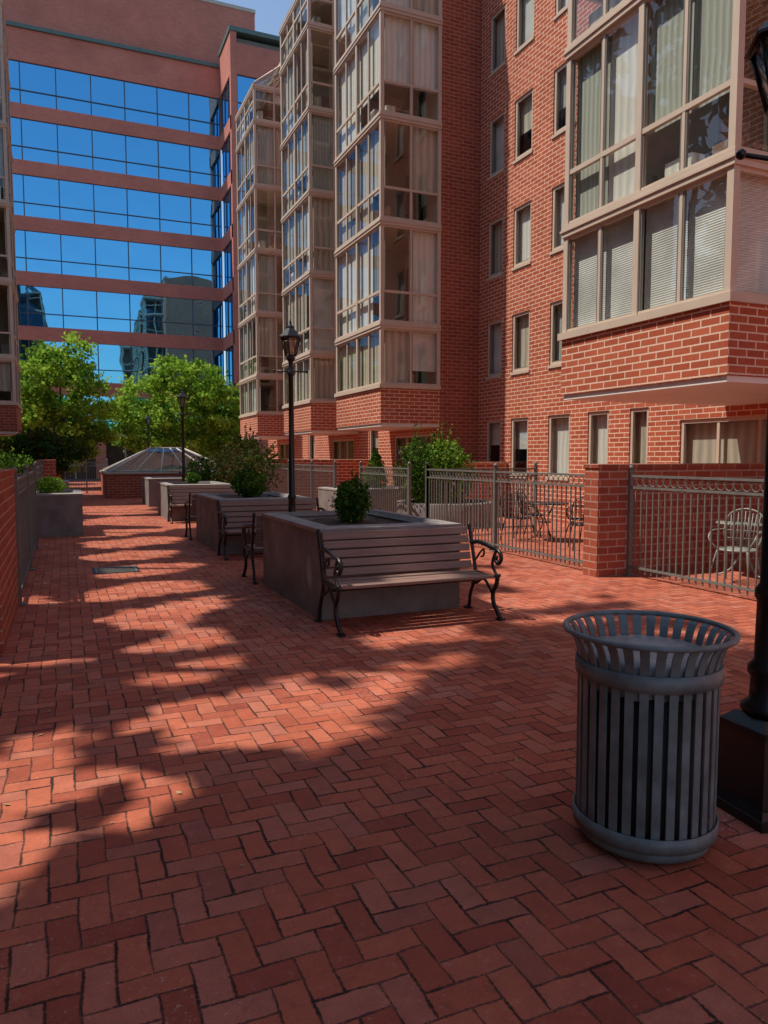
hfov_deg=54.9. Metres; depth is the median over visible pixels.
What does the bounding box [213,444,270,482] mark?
rounded shrub
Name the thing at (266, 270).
bay interior
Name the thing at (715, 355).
brick wall
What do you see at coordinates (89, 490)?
metal fence
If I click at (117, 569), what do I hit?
drain grate
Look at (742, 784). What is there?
street lamp
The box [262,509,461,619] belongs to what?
concrete planter
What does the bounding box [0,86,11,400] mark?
bay left interior
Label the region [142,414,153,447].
street lamp
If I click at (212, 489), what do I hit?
park bench
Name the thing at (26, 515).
metal fence
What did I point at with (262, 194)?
bay frames
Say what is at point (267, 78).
bay glass
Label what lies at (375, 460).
boxwood shrub
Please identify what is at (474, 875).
brick plaza paving
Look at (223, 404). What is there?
deciduous tree
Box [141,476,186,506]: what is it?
concrete planter
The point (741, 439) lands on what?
windows
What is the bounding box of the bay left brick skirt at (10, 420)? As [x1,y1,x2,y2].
[0,405,21,435]
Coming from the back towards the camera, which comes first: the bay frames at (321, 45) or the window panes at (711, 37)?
the bay frames at (321, 45)
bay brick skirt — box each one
[240,414,296,439]
[284,403,358,435]
[336,388,439,430]
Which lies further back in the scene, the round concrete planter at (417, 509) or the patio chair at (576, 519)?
the round concrete planter at (417, 509)
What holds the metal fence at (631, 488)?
on the brick plaza paving
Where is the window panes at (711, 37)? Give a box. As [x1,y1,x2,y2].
[573,0,767,327]
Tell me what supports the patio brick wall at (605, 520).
on the brick plaza paving
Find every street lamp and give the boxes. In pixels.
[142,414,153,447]
[173,389,191,480]
[273,318,307,511]
[716,19,767,833]
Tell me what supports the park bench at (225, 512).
on the brick plaza paving
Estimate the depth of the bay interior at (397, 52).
20.55 m
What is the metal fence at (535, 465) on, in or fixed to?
on the brick plaza paving
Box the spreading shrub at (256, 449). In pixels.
[203,423,288,491]
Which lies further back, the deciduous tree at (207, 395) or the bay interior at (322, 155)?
the deciduous tree at (207, 395)
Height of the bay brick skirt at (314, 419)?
1.020 m
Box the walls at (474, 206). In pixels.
[268,0,767,523]
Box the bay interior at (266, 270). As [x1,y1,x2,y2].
[240,90,292,413]
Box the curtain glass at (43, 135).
[8,59,256,478]
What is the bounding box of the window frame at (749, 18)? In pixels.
[557,0,767,340]
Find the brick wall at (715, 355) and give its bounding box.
[561,302,767,405]
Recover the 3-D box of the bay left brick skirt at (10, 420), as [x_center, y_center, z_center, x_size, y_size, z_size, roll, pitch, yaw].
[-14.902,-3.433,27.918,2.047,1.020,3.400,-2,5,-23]
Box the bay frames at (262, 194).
[235,65,295,417]
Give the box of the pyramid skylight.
[99,447,232,498]
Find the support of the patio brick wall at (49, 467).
on the brick plaza paving
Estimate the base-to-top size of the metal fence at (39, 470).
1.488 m
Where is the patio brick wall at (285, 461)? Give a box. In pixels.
[242,459,288,492]
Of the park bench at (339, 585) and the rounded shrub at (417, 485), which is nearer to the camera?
the park bench at (339, 585)
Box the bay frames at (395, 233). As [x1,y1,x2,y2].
[333,0,442,396]
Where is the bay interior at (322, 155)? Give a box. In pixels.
[285,0,349,403]
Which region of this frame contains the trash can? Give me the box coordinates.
[563,610,740,863]
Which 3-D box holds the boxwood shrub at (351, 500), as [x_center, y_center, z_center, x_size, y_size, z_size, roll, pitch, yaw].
[-0.368,-0.144,8.513,0.545,0.715,0.540,-2,5,-23]
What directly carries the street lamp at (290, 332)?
on the brick plaza paving
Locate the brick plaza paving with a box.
[0,481,767,1023]
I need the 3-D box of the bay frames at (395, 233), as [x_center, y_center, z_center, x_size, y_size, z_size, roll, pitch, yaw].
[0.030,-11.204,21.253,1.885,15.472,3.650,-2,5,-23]
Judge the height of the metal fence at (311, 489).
1.488 m
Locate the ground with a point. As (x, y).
(83, 479)
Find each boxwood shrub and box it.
[36,476,68,492]
[185,471,200,483]
[230,462,267,497]
[328,469,373,522]
[363,449,387,487]
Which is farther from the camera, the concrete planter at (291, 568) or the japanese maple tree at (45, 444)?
the japanese maple tree at (45, 444)
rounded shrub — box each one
[0,450,33,473]
[179,452,220,481]
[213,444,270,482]
[391,423,440,504]
[404,422,481,502]
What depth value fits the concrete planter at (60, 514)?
14.70 m
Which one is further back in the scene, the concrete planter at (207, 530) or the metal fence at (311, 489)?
the metal fence at (311, 489)
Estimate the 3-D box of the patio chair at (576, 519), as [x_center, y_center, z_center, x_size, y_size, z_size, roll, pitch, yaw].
[3.753,0.092,13.861,0.578,0.942,0.586,-2,5,-23]
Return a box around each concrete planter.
[36,489,82,537]
[60,480,68,488]
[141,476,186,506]
[157,481,231,520]
[195,492,312,554]
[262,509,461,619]
[318,486,414,511]
[397,499,492,527]
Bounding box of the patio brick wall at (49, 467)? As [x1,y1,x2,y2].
[36,460,56,488]
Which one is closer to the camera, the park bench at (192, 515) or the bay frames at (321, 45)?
the park bench at (192, 515)
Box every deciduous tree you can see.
[0,397,57,460]
[4,331,123,479]
[100,353,249,457]
[168,377,253,465]
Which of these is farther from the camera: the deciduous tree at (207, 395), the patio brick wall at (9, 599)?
the deciduous tree at (207, 395)
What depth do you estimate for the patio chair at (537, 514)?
14.87 m
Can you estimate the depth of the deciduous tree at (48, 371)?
35.73 m
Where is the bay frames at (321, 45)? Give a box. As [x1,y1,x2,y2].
[278,0,349,408]
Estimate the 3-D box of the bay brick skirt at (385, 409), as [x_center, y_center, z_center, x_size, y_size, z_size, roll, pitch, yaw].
[0.035,-2.978,21.874,1.797,1.020,3.550,-2,5,-23]
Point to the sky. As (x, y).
(270, 15)
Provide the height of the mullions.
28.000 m
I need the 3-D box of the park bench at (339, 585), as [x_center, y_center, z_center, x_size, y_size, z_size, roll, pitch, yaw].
[0.254,0.612,7.187,1.720,0.909,0.730,-2,5,-23]
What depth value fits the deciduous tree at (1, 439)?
41.62 m
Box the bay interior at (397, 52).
[340,0,436,390]
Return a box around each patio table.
[525,501,568,541]
[715,520,761,577]
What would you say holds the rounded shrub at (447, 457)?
in the round concrete planter at (417, 509)
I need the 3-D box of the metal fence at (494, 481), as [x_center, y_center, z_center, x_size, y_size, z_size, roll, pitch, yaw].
[1.868,-0.076,12.429,0.140,1.488,5.240,-2,5,-23]
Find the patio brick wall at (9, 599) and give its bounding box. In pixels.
[0,469,18,654]
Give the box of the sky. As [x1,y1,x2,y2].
[216,0,293,380]
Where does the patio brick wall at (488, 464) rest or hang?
on the brick plaza paving
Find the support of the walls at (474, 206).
on the brick plaza paving
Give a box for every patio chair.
[499,492,534,540]
[517,489,546,537]
[564,505,583,541]
[567,496,583,550]
[708,508,762,579]
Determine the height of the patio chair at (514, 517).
0.942 m
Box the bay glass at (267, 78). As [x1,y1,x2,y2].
[256,68,279,87]
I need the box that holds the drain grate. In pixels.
[93,565,139,573]
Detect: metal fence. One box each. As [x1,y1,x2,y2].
[11,463,40,605]
[34,460,43,484]
[64,459,107,492]
[255,460,288,493]
[295,460,336,509]
[359,461,411,514]
[425,462,537,531]
[425,462,584,566]
[624,465,763,596]
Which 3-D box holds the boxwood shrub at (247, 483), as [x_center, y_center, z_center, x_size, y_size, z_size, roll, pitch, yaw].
[-2.416,-0.539,13.320,0.699,0.725,0.756,-2,5,-23]
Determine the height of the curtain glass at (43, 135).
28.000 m
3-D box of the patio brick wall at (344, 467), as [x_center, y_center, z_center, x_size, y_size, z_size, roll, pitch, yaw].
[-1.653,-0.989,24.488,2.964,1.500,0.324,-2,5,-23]
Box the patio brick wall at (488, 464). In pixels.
[451,462,508,515]
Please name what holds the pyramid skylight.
on the brick plaza paving
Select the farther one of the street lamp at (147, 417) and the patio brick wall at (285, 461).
the street lamp at (147, 417)
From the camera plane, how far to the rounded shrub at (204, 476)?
27.57 m
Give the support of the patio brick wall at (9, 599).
on the brick plaza paving
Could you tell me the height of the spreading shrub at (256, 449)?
2.391 m
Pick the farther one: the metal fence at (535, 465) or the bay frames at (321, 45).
the bay frames at (321, 45)
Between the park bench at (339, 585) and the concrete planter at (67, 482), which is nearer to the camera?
the park bench at (339, 585)
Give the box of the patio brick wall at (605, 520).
[583,463,764,576]
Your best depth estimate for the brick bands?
52.32 m
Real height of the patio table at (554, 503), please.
0.725 m
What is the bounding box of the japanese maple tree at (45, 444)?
[0,425,102,477]
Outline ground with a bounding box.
[61,479,100,480]
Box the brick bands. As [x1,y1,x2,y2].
[3,0,284,478]
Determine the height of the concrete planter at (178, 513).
0.910 m
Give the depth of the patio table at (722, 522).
9.87 m
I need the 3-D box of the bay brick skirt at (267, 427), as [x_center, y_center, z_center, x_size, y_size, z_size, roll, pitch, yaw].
[-5.433,-3.930,34.536,1.797,1.020,3.500,-2,5,-23]
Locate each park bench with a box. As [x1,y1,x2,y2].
[167,485,234,523]
[184,491,278,539]
[216,497,325,560]
[241,508,380,584]
[314,523,505,636]
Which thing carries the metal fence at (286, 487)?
on the brick plaza paving
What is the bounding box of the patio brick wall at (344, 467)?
[295,459,376,505]
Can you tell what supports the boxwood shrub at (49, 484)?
in the concrete planter at (60, 514)
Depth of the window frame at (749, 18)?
10.05 m
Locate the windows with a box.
[280,0,766,485]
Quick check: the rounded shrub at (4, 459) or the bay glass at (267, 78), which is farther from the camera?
the bay glass at (267, 78)
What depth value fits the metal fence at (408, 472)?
16.59 m
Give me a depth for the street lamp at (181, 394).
22.28 m
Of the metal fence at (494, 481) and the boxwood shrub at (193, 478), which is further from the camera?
the boxwood shrub at (193, 478)
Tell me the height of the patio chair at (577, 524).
0.942 m
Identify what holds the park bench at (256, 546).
on the brick plaza paving
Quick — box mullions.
[11,61,242,478]
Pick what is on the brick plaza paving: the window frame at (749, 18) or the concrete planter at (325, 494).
the concrete planter at (325, 494)
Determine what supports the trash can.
on the brick plaza paving
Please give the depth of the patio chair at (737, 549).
9.41 m

